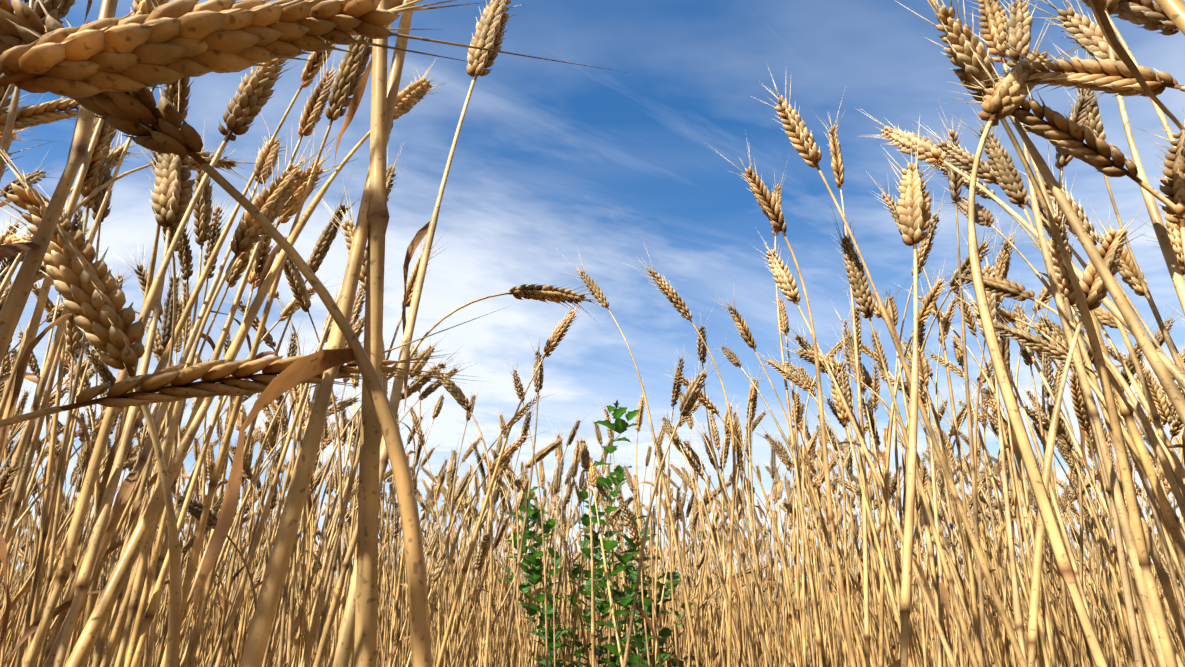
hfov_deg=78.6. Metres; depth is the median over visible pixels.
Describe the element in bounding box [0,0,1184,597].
sky
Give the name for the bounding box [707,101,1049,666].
wheat
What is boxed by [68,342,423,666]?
wheat
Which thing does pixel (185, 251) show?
wheat
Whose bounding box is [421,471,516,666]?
wheat
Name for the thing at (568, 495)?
wheat lane
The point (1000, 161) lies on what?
wheat
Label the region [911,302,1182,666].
wheat
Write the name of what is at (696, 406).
wheat lane
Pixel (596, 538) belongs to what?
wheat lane
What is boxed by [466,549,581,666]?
wheat patch
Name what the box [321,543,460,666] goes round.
wheat patch
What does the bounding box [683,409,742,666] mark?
wheat lane
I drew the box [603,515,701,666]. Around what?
weed plant
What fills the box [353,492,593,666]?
wheat patch
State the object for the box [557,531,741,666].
wheat patch
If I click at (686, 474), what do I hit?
wheat
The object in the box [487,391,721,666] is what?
wheat
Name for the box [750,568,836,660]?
wheat patch
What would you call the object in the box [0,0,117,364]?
wheat stem
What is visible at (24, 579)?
wheat patch
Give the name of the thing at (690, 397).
stalk
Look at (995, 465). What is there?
wheat
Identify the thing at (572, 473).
wheat
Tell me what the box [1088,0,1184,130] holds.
wheat stem
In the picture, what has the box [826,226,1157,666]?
wheat
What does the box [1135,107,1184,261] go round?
wheat
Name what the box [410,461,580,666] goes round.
wheat
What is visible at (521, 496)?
wheat lane
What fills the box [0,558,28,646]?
wheat patch
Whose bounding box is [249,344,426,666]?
wheat
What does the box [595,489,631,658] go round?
wheat lane
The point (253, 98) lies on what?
wheat
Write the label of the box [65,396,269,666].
wheat
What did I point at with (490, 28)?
wheat stem
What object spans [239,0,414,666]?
wheat stem
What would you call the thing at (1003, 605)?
wheat patch
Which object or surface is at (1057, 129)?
wheat
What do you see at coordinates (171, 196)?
wheat
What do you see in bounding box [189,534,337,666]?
wheat patch
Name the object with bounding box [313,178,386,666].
wheat
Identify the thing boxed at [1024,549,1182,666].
wheat patch
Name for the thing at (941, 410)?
wheat
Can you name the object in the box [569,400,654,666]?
weed plant
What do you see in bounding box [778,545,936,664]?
wheat patch
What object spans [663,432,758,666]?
wheat
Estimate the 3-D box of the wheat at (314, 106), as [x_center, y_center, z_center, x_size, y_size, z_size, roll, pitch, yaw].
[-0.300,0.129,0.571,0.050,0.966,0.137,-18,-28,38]
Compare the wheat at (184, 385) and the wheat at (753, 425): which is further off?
the wheat at (753, 425)
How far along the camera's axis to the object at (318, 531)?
3.47 m
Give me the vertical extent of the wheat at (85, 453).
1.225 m
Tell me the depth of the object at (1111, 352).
1.71 m
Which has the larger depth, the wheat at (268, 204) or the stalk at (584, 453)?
the stalk at (584, 453)
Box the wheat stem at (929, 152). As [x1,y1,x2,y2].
[857,109,1184,388]
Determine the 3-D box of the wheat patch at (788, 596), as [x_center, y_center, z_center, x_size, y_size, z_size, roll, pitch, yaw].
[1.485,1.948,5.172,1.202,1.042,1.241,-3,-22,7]
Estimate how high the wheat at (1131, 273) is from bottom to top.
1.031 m
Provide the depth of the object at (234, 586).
2.93 m
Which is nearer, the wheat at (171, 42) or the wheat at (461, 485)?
the wheat at (171, 42)
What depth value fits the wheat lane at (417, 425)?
1.72 m
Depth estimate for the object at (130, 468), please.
2.73 m
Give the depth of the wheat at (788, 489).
2.70 m
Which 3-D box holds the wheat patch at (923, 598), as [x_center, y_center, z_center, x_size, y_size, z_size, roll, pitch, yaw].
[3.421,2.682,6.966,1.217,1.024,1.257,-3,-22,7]
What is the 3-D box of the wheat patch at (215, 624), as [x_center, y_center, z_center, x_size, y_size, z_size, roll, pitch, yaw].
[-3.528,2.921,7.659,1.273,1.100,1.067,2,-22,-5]
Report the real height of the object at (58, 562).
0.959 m
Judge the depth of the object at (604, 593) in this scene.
3.47 m
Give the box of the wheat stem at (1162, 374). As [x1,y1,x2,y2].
[930,0,1184,425]
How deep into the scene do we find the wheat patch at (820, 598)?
6.95 m
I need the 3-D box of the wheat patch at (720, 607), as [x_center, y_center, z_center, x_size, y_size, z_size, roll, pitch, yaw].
[1.288,2.629,6.956,1.192,1.114,1.193,4,-22,-10]
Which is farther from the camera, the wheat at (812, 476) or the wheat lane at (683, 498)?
the wheat at (812, 476)
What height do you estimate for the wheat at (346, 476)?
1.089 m
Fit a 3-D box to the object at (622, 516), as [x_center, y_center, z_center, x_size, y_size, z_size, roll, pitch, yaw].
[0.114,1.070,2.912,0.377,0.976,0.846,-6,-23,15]
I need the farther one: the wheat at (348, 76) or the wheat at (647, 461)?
the wheat at (647, 461)
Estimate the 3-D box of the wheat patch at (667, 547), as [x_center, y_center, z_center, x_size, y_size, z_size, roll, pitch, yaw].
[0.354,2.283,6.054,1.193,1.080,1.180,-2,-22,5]
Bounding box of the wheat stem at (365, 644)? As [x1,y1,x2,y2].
[354,0,389,666]
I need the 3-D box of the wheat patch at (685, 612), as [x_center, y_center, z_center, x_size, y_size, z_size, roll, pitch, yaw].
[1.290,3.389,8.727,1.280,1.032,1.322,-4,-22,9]
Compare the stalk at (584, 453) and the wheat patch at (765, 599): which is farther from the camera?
the wheat patch at (765, 599)
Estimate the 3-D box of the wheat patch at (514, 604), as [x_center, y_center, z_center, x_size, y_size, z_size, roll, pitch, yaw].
[-0.653,2.241,5.917,1.272,1.055,1.165,-4,-22,10]
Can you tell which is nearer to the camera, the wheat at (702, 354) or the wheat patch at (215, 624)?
the wheat at (702, 354)
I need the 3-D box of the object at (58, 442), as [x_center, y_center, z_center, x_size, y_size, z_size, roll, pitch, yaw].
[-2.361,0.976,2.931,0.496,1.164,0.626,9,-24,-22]
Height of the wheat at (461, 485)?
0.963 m
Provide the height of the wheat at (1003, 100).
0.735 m
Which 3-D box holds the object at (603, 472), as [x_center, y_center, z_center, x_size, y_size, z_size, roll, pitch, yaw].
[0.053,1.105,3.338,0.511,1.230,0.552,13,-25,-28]
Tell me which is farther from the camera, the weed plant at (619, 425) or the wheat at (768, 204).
the weed plant at (619, 425)
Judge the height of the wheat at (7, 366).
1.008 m
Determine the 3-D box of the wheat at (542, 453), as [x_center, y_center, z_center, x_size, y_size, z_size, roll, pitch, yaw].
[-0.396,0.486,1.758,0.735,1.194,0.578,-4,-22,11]
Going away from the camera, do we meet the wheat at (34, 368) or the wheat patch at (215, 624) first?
the wheat at (34, 368)
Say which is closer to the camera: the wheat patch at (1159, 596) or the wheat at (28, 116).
the wheat at (28, 116)
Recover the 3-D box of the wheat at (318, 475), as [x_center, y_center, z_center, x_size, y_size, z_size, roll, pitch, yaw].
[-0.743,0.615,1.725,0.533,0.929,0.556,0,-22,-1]
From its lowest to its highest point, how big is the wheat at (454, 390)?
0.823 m
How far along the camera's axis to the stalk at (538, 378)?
1.26 m
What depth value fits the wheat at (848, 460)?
1.90 m
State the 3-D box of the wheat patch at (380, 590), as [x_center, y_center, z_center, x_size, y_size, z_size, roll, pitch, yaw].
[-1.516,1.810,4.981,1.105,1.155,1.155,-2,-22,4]
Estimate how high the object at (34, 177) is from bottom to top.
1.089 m
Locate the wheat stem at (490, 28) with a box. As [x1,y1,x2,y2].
[332,0,526,666]
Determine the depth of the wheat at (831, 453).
2.09 m
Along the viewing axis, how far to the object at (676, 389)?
1.51 m
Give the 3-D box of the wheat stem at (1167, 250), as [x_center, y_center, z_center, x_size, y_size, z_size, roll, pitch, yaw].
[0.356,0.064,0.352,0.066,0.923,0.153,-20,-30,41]
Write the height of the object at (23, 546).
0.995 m
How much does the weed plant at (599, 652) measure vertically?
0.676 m
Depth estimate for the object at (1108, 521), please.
3.59 m
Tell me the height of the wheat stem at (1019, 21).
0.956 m
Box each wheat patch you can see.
[0,510,264,666]
[0,516,65,654]
[0,516,160,664]
[0,532,114,658]
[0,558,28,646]
[151,528,313,665]
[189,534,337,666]
[193,573,300,665]
[205,503,399,664]
[262,520,470,666]
[276,550,341,663]
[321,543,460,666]
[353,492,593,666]
[377,553,487,657]
[427,542,578,663]
[432,528,591,666]
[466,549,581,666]
[478,562,577,663]
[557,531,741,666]
[562,540,698,666]
[576,522,784,666]
[579,562,702,666]
[588,563,678,659]
[659,550,800,662]
[660,573,743,648]
[677,566,786,665]
[691,555,830,666]
[707,511,974,666]
[726,531,886,666]
[733,571,819,645]
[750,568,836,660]
[766,567,887,666]
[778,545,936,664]
[858,535,1026,666]
[912,556,1105,661]
[912,572,962,661]
[914,504,1166,664]
[1003,525,1164,666]
[1019,558,1108,652]
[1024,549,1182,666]
[1084,521,1184,666]
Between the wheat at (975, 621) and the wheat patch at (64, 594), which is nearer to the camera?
the wheat at (975, 621)
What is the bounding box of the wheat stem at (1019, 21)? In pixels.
[999,0,1165,666]
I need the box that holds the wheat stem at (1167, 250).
[1104,0,1184,315]
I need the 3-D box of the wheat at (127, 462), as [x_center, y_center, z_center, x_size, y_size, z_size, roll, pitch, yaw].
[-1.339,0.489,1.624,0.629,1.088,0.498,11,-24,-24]
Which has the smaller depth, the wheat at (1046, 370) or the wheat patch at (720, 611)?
the wheat at (1046, 370)
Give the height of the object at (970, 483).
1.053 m
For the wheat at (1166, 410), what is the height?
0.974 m
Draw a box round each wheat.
[0,0,431,666]
[0,0,633,97]
[0,90,207,666]
[0,147,181,666]
[0,305,511,426]
[22,41,324,666]
[65,396,269,666]
[68,342,423,666]
[96,124,351,666]
[100,42,338,666]
[302,230,446,666]
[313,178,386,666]
[347,284,603,666]
[410,461,580,666]
[412,352,526,666]
[487,391,721,666]
[557,251,700,666]
[663,432,758,666]
[707,101,1049,666]
[711,138,855,666]
[771,153,822,666]
[812,94,917,666]
[883,118,941,666]
[896,0,1177,666]
[940,33,1184,464]
[956,21,1184,96]
[968,18,1107,666]
[1027,202,1163,666]
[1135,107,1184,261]
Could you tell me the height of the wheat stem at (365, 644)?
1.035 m
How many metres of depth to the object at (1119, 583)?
3.01 m
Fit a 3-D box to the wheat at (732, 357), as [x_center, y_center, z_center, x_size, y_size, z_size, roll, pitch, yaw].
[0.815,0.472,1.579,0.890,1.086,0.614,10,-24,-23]
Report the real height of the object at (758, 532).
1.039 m
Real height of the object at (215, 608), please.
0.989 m
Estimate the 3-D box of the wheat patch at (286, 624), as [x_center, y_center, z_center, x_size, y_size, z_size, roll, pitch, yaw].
[-1.543,1.458,4.005,1.190,1.076,1.229,5,-23,-13]
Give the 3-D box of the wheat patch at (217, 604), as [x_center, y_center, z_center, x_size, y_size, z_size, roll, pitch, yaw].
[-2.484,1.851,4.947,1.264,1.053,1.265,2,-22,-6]
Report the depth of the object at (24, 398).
1.96 m
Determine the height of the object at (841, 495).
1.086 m
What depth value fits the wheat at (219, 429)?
2.41 m
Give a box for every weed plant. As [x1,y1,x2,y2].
[500,486,576,666]
[565,527,642,666]
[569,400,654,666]
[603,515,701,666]
[616,558,668,665]
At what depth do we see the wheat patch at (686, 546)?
4.20 m
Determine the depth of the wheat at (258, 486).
2.13 m
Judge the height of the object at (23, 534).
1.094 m
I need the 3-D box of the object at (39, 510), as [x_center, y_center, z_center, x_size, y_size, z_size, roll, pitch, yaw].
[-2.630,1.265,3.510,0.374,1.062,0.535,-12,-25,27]
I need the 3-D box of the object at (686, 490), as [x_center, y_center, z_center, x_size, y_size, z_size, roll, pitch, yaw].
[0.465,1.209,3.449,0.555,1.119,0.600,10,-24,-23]
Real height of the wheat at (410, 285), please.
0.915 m
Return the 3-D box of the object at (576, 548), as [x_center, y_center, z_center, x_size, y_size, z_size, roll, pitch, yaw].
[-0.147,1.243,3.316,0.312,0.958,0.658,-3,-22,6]
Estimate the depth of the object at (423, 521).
3.53 m
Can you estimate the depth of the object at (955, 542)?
2.85 m
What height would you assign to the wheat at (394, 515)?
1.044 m
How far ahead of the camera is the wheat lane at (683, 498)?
1.55 m
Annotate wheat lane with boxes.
[403,400,452,664]
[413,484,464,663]
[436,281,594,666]
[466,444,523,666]
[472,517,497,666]
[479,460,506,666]
[495,405,518,666]
[495,468,528,666]
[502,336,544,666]
[506,358,547,666]
[541,471,577,631]
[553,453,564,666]
[562,468,571,666]
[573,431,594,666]
[573,516,615,629]
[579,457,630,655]
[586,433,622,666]
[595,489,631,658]
[608,469,661,666]
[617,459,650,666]
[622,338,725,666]
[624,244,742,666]
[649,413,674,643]
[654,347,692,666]
[654,386,711,644]
[655,486,691,664]
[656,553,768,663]
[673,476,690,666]
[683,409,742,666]
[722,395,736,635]
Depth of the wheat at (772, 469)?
2.15 m
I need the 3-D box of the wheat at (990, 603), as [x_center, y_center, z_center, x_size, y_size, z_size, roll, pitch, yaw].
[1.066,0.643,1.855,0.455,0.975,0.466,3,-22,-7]
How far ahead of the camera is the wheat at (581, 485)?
2.62 m
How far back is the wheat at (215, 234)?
1.29 m
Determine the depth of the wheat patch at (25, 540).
3.82 m
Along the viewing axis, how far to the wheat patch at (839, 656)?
3.89 m
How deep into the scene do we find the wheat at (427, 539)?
2.67 m
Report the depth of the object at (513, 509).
3.27 m
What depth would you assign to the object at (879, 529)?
3.30 m
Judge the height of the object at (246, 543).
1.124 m
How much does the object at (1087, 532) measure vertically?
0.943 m
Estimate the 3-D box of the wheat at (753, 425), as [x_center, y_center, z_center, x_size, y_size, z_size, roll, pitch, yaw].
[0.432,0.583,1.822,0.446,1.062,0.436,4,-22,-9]
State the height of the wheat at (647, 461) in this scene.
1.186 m
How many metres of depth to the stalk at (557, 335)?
1.06 m
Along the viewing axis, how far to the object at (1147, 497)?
2.09 m
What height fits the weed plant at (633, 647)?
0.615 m
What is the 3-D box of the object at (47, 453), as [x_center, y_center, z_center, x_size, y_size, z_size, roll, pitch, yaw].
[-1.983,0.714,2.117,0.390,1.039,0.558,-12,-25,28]
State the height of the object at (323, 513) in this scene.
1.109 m
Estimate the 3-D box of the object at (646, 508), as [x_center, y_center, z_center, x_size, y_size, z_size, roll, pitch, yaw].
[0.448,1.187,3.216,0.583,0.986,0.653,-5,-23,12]
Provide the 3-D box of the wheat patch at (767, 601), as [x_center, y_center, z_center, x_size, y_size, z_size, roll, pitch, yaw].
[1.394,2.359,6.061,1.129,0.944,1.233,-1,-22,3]
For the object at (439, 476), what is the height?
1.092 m
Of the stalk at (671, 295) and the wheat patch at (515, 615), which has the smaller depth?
the stalk at (671, 295)
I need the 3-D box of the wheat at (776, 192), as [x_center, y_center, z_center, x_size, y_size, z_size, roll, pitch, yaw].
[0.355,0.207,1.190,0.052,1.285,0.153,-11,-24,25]
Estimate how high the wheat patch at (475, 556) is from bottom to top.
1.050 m
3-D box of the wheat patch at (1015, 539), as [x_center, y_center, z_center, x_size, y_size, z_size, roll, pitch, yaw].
[2.509,1.538,4.186,1.054,1.062,1.257,-1,-22,3]
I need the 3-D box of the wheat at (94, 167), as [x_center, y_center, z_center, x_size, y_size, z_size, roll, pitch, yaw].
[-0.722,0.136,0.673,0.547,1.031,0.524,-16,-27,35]
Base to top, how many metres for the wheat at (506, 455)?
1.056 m
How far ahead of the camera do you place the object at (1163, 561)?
1.15 m
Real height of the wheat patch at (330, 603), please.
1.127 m
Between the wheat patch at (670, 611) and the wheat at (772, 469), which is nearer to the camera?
the wheat at (772, 469)
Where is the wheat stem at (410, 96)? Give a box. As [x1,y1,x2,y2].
[65,54,448,666]
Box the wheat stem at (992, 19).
[967,0,1184,569]
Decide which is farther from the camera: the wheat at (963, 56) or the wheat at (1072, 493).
the wheat at (1072, 493)
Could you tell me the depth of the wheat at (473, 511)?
2.39 m
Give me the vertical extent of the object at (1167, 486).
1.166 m
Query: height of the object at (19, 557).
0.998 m
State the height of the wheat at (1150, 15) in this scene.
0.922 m
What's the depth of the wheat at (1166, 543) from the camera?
1.05 m
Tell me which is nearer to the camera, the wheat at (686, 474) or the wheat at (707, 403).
the wheat at (707, 403)
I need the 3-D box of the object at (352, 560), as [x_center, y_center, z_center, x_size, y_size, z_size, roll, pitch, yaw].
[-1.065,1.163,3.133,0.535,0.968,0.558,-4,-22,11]
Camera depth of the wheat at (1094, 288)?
0.46 m
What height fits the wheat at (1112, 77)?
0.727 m
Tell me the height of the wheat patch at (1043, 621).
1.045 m
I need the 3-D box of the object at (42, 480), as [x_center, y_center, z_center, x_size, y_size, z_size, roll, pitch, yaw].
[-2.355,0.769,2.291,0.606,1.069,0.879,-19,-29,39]
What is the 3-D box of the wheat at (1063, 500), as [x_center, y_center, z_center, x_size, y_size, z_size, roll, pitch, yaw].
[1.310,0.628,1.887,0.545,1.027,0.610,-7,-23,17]
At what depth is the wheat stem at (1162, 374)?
0.38 m
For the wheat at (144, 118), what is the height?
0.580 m
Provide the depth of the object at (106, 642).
3.01 m

